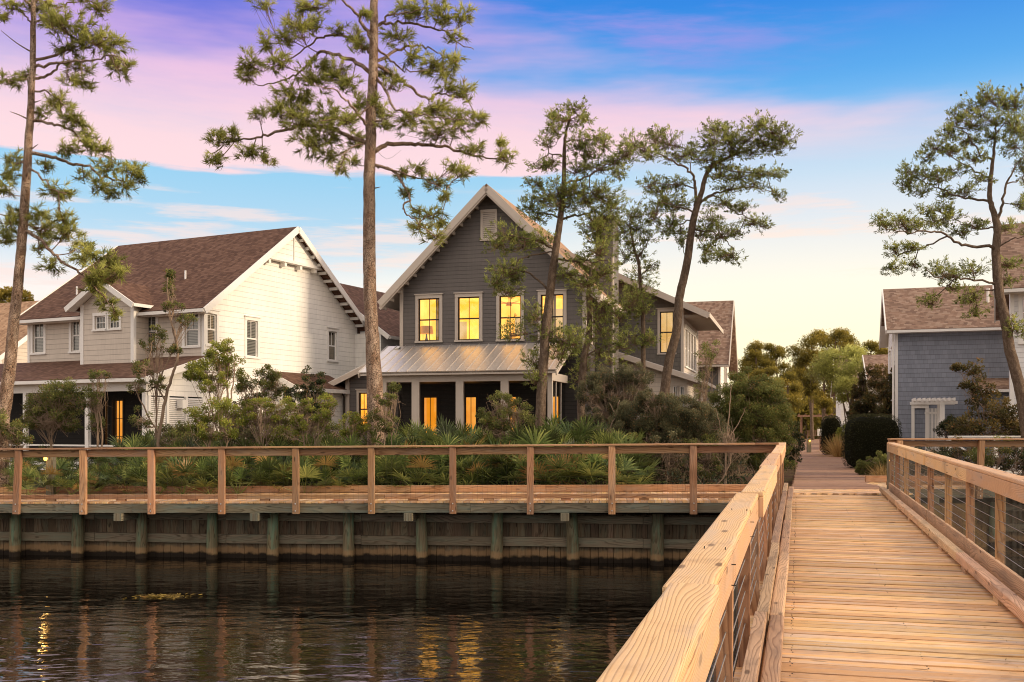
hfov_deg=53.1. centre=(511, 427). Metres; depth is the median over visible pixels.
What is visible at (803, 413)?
pine
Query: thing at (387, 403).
wax myrtle
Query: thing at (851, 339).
pine
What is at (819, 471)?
boardwalk path
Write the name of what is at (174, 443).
saw palmetto
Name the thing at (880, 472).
feather grass
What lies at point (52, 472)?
saw palmetto
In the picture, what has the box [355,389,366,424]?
window
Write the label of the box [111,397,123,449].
glazed door
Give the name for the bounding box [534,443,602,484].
saw palmetto
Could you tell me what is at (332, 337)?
window
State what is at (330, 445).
saw palmetto
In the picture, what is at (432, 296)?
window
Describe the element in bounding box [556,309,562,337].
inner door
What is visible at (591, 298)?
window
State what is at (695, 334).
window
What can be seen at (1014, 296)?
pale house
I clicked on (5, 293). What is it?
live oak
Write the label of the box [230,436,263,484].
saw palmetto
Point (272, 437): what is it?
thicket myrtle
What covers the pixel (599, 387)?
scrub oak
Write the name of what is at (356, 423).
wax myrtle
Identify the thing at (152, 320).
window
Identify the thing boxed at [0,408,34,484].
wax myrtle
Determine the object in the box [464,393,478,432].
glazed door
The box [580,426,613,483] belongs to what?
thicket scrub
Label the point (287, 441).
saw palmetto
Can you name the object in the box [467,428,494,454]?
saw palmetto
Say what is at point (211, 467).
saw palmetto
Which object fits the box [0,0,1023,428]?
sky
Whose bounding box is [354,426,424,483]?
saw palmetto
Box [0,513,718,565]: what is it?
bulkhead
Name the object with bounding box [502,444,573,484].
saw palmetto
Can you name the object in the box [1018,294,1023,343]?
window
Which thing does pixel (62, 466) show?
saw palmetto
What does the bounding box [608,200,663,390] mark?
sand pine
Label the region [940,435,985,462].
garden shrub
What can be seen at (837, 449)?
feather grass
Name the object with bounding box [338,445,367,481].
saw palmetto
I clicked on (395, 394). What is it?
glazed door
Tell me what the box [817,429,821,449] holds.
bollard
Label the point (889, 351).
window
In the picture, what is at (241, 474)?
saw palmetto
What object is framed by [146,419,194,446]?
thicket myrtle
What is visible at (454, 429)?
saw palmetto
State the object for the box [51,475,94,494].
saw palmetto
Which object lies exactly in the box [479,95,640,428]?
sand pine
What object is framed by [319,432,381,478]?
saw palmetto
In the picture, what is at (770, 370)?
pine
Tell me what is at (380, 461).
saw palmetto
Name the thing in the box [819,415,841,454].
clipped hedge
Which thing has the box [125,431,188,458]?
saw palmetto
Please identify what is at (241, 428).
thicket myrtle
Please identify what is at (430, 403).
glazed door
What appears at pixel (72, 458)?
saw palmetto
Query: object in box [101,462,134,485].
saw palmetto
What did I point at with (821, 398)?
pine
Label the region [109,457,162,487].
saw palmetto
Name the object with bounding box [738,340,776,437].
pine
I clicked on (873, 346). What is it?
pine
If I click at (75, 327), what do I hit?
window
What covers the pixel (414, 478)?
saw palmetto
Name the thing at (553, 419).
saw palmetto
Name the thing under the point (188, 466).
saw palmetto
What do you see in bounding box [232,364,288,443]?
wax myrtle
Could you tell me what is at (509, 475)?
saw palmetto
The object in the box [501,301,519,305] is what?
ceiling fan
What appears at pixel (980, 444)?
boardwalk railing
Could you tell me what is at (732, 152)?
sand pine
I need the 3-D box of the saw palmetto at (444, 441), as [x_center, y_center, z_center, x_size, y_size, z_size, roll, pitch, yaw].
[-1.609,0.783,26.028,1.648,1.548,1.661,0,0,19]
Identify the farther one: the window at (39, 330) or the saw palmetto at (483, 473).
the window at (39, 330)
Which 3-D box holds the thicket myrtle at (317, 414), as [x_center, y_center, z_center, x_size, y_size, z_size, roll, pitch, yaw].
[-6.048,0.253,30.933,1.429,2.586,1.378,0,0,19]
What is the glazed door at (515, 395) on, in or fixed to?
in the grey house at (461, 363)
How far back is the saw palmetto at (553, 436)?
26.23 m
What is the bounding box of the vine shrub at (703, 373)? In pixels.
[692,339,720,402]
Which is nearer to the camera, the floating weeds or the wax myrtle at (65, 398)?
the floating weeds
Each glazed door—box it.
[102,397,108,449]
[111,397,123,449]
[388,394,399,432]
[420,394,438,433]
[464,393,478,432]
[509,393,518,428]
[545,393,559,425]
[911,405,928,448]
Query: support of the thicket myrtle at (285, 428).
on the ground at (788, 475)
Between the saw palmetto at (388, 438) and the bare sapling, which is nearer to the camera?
the bare sapling
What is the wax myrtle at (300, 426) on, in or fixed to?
on the ground at (788, 475)
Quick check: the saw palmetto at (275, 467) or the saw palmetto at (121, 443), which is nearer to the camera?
the saw palmetto at (275, 467)
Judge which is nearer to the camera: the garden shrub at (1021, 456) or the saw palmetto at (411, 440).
the saw palmetto at (411, 440)
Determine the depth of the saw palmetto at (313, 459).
24.86 m
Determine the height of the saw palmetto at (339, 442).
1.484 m
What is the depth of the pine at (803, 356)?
119.71 m
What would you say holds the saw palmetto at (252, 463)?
on the ground at (788, 475)
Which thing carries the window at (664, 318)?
in the grey house at (461, 363)
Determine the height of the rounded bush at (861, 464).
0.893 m
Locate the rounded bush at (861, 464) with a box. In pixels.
[854,450,886,475]
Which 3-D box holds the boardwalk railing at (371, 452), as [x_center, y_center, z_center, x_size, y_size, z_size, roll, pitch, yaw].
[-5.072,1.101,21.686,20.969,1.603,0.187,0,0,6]
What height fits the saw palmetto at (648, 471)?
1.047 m
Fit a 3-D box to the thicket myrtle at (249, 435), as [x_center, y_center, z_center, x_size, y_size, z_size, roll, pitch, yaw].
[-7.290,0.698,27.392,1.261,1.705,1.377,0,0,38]
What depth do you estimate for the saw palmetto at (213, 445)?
26.48 m
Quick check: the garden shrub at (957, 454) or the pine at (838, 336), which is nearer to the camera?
the garden shrub at (957, 454)
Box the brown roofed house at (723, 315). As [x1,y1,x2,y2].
[687,300,737,406]
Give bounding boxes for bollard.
[45,457,55,494]
[807,438,810,451]
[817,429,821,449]
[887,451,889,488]
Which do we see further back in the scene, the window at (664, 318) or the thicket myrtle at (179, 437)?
the window at (664, 318)
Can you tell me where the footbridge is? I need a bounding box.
[733,486,1023,681]
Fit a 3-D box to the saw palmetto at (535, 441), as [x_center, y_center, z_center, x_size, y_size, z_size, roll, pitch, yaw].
[0.580,0.767,25.416,2.935,1.714,2.542,0,0,16]
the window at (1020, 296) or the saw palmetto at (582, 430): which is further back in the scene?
the window at (1020, 296)
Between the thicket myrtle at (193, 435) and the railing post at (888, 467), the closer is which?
the railing post at (888, 467)
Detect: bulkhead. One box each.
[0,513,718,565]
[911,497,1023,546]
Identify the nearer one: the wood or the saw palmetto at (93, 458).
the saw palmetto at (93, 458)
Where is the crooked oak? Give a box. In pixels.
[126,268,199,463]
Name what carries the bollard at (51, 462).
on the ground at (788, 475)
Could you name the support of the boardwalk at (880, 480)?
on the bulkhead at (1011, 522)
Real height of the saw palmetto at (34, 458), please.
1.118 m
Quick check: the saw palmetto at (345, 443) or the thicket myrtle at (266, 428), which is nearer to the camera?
the saw palmetto at (345, 443)
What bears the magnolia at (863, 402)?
on the ground at (788, 475)
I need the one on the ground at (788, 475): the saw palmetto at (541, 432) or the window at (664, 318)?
the saw palmetto at (541, 432)
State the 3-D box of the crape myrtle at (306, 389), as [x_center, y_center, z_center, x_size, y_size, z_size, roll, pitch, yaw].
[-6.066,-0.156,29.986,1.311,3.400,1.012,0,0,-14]
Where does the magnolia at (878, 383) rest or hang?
on the ground at (788, 475)
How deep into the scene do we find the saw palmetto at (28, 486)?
24.38 m
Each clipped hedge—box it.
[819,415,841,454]
[841,413,901,471]
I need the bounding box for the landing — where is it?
[793,489,912,494]
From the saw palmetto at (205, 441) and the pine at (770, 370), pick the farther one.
the pine at (770, 370)
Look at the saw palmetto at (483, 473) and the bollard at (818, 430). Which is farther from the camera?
the bollard at (818, 430)
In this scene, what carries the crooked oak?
on the ground at (788, 475)
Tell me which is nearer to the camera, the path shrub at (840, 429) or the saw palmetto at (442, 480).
the saw palmetto at (442, 480)
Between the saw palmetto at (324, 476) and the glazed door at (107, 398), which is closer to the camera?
the saw palmetto at (324, 476)
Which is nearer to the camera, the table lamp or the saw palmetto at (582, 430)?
the saw palmetto at (582, 430)
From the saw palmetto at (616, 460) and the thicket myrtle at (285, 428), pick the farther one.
the thicket myrtle at (285, 428)
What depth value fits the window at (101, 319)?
39.35 m
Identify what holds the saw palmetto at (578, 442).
on the ground at (788, 475)
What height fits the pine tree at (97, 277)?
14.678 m
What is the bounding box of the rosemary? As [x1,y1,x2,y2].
[933,414,970,447]
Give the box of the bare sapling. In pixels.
[716,384,744,483]
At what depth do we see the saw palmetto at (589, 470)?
24.19 m
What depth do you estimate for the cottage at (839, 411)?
85.15 m
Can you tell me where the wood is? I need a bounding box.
[756,382,835,439]
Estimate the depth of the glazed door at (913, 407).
44.71 m
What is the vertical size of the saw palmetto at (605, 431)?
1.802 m
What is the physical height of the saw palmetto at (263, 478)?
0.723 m
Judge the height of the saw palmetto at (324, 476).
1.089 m
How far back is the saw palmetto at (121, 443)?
27.90 m
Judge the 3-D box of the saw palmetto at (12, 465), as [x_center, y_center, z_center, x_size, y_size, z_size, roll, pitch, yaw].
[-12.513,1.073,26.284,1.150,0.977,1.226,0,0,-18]
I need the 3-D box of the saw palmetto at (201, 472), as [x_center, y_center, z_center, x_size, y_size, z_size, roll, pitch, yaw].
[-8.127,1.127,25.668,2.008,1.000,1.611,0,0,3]
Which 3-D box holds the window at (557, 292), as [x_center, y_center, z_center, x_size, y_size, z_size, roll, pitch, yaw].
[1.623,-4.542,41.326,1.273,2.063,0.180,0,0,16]
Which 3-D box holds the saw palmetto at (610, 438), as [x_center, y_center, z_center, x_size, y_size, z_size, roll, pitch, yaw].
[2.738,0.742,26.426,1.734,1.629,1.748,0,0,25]
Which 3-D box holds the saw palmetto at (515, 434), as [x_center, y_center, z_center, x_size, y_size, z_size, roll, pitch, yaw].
[-0.266,0.663,26.335,2.102,1.786,2.240,0,0,-16]
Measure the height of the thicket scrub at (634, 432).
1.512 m
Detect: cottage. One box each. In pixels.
[830,356,859,424]
[861,354,887,406]
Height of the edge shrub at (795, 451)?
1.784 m
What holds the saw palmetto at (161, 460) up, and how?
on the ground at (788, 475)
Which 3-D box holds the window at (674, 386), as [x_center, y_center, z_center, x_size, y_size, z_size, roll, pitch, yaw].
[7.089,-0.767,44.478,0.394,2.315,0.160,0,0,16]
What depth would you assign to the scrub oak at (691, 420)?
27.14 m
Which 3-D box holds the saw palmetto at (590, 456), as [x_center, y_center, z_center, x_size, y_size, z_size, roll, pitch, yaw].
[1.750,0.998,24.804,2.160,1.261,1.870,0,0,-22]
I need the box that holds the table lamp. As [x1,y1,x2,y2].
[420,326,432,339]
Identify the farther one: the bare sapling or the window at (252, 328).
the window at (252, 328)
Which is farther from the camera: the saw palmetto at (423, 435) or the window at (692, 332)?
the window at (692, 332)
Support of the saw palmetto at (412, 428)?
on the ground at (788, 475)
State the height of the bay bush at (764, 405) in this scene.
3.340 m
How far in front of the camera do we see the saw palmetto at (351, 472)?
24.52 m
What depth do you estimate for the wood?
132.13 m
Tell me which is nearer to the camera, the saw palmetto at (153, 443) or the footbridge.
the footbridge
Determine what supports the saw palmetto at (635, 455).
on the ground at (788, 475)
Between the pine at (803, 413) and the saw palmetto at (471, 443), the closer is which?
the saw palmetto at (471, 443)
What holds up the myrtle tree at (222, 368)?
on the ground at (788, 475)
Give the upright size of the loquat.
3.709 m
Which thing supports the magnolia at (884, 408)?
on the ground at (788, 475)
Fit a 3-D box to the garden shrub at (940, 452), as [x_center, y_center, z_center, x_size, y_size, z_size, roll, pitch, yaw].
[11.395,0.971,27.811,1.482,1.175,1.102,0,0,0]
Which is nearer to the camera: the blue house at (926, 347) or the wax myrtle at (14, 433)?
the wax myrtle at (14, 433)
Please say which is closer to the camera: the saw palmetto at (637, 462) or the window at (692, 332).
the saw palmetto at (637, 462)
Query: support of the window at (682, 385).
in the grey house at (461, 363)
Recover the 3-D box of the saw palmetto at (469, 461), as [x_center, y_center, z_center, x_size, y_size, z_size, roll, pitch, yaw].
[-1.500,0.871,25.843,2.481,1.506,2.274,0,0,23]
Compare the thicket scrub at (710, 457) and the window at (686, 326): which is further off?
the window at (686, 326)
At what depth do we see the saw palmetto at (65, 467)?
26.29 m
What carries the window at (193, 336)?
in the white house at (287, 304)
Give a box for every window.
[29,322,45,354]
[68,320,79,352]
[91,312,106,331]
[105,312,121,330]
[148,317,158,348]
[181,312,200,347]
[205,309,220,346]
[244,315,261,358]
[327,327,339,361]
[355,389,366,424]
[414,293,442,342]
[453,291,482,341]
[496,290,524,341]
[536,289,567,339]
[590,295,592,344]
[656,307,673,354]
[671,383,678,398]
[678,383,685,405]
[684,324,688,368]
[688,327,691,369]
[691,330,694,371]
[693,333,696,372]
[888,350,890,373]
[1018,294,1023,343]
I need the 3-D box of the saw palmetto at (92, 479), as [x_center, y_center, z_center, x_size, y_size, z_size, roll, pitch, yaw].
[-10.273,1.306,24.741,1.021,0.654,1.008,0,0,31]
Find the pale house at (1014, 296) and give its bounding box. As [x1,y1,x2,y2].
[993,223,1023,474]
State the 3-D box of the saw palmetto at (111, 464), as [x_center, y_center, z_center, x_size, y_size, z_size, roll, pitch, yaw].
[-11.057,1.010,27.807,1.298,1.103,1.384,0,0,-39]
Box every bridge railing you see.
[596,442,787,681]
[887,442,1023,599]
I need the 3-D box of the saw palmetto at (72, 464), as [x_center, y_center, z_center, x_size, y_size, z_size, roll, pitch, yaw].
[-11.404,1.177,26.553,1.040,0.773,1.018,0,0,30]
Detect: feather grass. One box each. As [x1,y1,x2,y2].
[814,434,844,456]
[860,463,886,476]
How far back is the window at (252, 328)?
40.48 m
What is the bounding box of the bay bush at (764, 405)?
[701,366,797,476]
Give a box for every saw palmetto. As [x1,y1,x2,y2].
[0,457,42,478]
[1,464,40,489]
[3,457,45,474]
[5,465,49,494]
[24,458,78,485]
[30,465,75,493]
[33,444,77,464]
[41,457,70,474]
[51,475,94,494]
[56,459,88,475]
[57,460,76,485]
[60,470,78,483]
[70,470,106,494]
[72,457,121,482]
[72,471,109,486]
[78,447,127,472]
[87,460,117,485]
[88,457,96,472]
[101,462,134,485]
[104,436,155,469]
[105,430,152,480]
[105,462,147,493]
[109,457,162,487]
[111,429,154,462]
[115,460,159,492]
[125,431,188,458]
[126,456,189,484]
[128,464,180,493]
[156,434,203,481]
[156,439,199,470]
[156,456,215,493]
[168,458,211,484]
[174,456,239,493]
[190,438,232,480]
[190,458,245,490]
[198,432,226,445]
[200,439,250,461]
[203,456,270,493]
[205,456,269,487]
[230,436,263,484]
[239,444,302,485]
[242,470,282,485]
[261,457,308,485]
[262,434,304,461]
[263,460,312,486]
[268,436,300,483]
[268,456,336,492]
[284,445,346,485]
[290,455,354,485]
[291,437,346,481]
[296,431,339,456]
[307,444,366,486]
[313,460,375,487]
[314,437,356,484]
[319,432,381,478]
[329,456,390,484]
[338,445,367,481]
[346,459,393,484]
[348,441,422,486]
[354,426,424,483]
[358,455,407,484]
[365,428,410,475]
[383,438,440,484]
[390,455,445,486]
[394,420,443,442]
[396,418,463,484]
[402,423,458,443]
[403,431,439,484]
[406,441,471,484]
[409,455,477,484]
[424,430,473,483]
[426,434,487,484]
[432,418,477,440]
[434,415,487,438]
[440,455,494,484]
[447,460,504,482]
[454,426,508,458]
[456,432,493,482]
[456,454,510,484]
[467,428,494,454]
[471,434,541,484]
[471,454,543,484]
[484,420,536,484]
[489,424,583,484]
[489,433,530,481]
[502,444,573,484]
[509,411,565,434]
[518,411,575,443]
[521,422,572,482]
[529,422,563,481]
[534,420,578,462]
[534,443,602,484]
[535,440,591,484]
[553,412,606,479]
[557,443,623,484]
[558,432,595,464]
[559,417,603,429]
[564,419,612,480]
[566,440,636,484]
[583,442,638,484]
[590,428,652,470]
[591,433,668,484]
[593,454,660,484]
[594,426,644,483]
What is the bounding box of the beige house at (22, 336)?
[0,301,37,363]
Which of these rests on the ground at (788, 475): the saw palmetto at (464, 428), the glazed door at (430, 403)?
the saw palmetto at (464, 428)
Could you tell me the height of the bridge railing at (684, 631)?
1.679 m
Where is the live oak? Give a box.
[0,286,33,302]
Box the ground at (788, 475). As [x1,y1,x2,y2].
[11,437,1019,560]
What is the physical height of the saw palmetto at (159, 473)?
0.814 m
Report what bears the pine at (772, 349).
on the ground at (788, 475)
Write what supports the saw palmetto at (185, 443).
on the ground at (788, 475)
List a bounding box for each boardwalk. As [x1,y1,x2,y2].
[0,484,746,512]
[865,476,990,497]
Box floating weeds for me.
[120,593,201,598]
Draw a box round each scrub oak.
[574,361,654,426]
[607,388,729,483]
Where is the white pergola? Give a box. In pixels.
[910,398,957,451]
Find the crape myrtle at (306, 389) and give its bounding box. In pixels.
[282,365,326,422]
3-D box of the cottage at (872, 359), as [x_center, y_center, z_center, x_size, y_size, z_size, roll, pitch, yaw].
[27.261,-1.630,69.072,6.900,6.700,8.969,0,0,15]
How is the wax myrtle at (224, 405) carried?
on the ground at (788, 475)
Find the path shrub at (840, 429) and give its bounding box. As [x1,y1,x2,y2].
[832,425,844,445]
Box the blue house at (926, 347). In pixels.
[879,285,1008,464]
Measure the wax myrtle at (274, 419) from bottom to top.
2.398 m
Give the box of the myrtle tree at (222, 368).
[181,337,245,445]
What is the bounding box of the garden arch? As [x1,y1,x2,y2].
[797,414,833,437]
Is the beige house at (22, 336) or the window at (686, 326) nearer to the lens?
the window at (686, 326)
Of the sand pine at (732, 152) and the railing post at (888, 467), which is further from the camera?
the sand pine at (732, 152)
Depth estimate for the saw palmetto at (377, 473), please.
24.85 m
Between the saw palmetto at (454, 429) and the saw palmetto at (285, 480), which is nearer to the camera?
the saw palmetto at (285, 480)
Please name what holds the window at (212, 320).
in the white house at (287, 304)
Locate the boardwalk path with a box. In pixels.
[792,439,879,488]
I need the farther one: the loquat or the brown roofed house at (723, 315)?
the brown roofed house at (723, 315)
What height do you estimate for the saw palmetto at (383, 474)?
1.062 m
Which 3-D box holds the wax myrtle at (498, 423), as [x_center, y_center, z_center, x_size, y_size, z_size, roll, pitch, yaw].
[-0.144,0.283,26.638,1.655,2.526,1.126,0,0,0]
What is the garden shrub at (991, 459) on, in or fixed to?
on the pine straw
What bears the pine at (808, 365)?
on the ground at (788, 475)
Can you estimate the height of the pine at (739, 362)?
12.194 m
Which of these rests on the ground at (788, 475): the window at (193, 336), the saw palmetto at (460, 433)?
the saw palmetto at (460, 433)
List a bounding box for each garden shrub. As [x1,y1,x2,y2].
[910,447,953,475]
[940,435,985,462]
[963,434,1021,469]
[997,447,1023,474]
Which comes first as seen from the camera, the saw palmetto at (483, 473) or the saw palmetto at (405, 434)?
the saw palmetto at (483, 473)
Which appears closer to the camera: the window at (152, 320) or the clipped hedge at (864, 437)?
the clipped hedge at (864, 437)
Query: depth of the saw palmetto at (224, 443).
26.68 m
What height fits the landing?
0.038 m
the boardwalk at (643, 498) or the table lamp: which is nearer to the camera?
the boardwalk at (643, 498)
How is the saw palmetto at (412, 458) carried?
on the ground at (788, 475)
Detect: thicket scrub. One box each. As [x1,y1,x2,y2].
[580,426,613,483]
[607,431,656,480]
[640,430,688,483]
[673,433,727,481]
[703,427,751,483]
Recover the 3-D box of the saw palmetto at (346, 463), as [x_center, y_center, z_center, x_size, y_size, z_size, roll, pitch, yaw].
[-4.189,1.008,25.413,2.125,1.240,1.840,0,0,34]
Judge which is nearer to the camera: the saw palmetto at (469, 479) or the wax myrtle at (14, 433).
the saw palmetto at (469, 479)
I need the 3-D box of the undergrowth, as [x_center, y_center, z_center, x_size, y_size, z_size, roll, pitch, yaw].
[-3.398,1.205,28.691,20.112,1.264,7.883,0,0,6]
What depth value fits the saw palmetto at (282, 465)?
24.95 m
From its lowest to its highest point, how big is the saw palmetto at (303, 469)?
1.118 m
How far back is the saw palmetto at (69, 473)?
25.56 m
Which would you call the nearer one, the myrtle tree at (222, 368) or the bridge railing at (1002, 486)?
the bridge railing at (1002, 486)
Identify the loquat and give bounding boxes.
[945,357,1020,456]
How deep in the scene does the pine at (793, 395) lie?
99.75 m
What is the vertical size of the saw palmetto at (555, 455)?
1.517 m
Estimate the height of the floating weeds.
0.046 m
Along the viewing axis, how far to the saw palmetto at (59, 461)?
27.15 m
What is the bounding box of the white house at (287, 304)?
[0,226,399,469]
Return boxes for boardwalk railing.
[0,443,778,514]
[887,438,1023,498]
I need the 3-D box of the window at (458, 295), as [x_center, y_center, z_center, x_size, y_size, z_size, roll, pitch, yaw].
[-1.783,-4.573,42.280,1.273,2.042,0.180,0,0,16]
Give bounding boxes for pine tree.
[0,0,149,486]
[200,0,518,478]
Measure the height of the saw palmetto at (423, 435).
1.825 m
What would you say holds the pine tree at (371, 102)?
on the ground at (788, 475)
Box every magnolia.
[846,371,879,419]
[863,363,887,416]
[874,361,894,420]
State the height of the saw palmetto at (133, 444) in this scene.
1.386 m
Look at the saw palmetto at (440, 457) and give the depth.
24.98 m
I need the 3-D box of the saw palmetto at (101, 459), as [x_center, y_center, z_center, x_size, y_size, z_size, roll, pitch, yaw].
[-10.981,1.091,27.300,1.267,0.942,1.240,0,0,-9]
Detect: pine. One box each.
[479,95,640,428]
[565,264,654,421]
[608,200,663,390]
[616,108,802,474]
[729,356,752,380]
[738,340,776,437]
[746,365,785,391]
[758,342,798,382]
[768,371,806,434]
[782,362,809,390]
[784,327,831,439]
[789,379,819,438]
[804,342,874,423]
[806,350,840,418]
[816,327,858,415]
[844,333,861,349]
[852,339,887,355]
[868,80,1023,475]
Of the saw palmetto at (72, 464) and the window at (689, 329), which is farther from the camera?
the window at (689, 329)
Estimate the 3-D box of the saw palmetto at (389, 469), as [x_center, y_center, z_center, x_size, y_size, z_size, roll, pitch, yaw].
[-3.047,0.973,25.096,1.940,1.308,2.241,0,0,-3]
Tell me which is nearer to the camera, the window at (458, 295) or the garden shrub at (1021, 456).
the garden shrub at (1021, 456)
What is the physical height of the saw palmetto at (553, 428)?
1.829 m
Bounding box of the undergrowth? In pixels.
[4,449,755,492]
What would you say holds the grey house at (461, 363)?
on the ground at (788, 475)
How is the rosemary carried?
on the ground at (788, 475)
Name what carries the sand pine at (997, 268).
on the ground at (788, 475)
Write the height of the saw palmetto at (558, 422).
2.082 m
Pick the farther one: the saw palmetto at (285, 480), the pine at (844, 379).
the pine at (844, 379)
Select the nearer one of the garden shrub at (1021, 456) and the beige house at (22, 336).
the garden shrub at (1021, 456)
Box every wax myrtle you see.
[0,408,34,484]
[18,376,87,447]
[76,369,111,471]
[183,396,247,484]
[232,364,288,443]
[239,396,296,484]
[275,392,338,485]
[336,410,374,484]
[366,380,401,483]
[475,390,537,482]
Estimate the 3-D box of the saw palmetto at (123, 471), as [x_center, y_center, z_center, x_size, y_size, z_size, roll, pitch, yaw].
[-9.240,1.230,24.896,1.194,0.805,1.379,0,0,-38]
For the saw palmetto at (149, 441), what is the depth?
28.03 m
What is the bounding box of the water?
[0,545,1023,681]
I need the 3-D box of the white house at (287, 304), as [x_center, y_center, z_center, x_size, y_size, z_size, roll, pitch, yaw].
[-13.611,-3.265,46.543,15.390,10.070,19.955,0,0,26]
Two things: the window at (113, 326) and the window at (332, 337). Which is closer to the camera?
the window at (113, 326)
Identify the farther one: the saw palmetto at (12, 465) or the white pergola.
the white pergola
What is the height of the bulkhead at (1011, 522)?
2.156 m
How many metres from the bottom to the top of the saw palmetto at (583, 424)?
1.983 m
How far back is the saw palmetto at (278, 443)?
26.68 m
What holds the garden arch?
on the ground at (788, 475)
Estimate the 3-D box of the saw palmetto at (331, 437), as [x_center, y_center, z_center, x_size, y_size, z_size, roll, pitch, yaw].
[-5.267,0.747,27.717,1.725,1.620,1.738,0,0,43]
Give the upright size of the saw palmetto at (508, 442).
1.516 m
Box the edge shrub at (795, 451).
[786,420,804,474]
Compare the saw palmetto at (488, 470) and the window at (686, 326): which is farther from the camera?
the window at (686, 326)
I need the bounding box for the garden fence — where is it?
[948,436,1021,472]
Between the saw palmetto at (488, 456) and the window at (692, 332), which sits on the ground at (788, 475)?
the saw palmetto at (488, 456)
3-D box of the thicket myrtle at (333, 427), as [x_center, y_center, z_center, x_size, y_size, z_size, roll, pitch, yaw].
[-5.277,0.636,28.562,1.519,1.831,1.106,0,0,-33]
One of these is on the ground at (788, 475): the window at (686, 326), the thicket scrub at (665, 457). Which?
the thicket scrub at (665, 457)
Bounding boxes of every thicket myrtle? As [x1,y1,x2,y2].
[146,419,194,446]
[154,428,199,456]
[171,425,218,481]
[217,403,251,433]
[220,425,268,446]
[238,415,272,444]
[257,426,304,482]
[270,414,307,440]
[290,399,335,430]
[300,419,349,445]
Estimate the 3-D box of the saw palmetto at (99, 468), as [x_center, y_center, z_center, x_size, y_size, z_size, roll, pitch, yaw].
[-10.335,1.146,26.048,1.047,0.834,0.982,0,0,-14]
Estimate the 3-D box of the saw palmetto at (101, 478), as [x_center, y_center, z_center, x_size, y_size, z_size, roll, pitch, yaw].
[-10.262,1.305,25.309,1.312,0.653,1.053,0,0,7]
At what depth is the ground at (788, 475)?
24.96 m
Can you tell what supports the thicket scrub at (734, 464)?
on the ground at (788, 475)
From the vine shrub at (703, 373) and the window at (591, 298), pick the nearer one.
the vine shrub at (703, 373)
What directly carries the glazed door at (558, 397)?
in the grey house at (461, 363)
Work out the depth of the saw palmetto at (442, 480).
24.55 m
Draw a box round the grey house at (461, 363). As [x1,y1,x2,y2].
[328,184,723,445]
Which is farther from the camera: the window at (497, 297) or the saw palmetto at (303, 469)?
the window at (497, 297)
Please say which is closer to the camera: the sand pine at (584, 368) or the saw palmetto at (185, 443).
the saw palmetto at (185, 443)
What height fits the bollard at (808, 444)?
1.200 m
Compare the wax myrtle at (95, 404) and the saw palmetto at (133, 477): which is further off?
the wax myrtle at (95, 404)

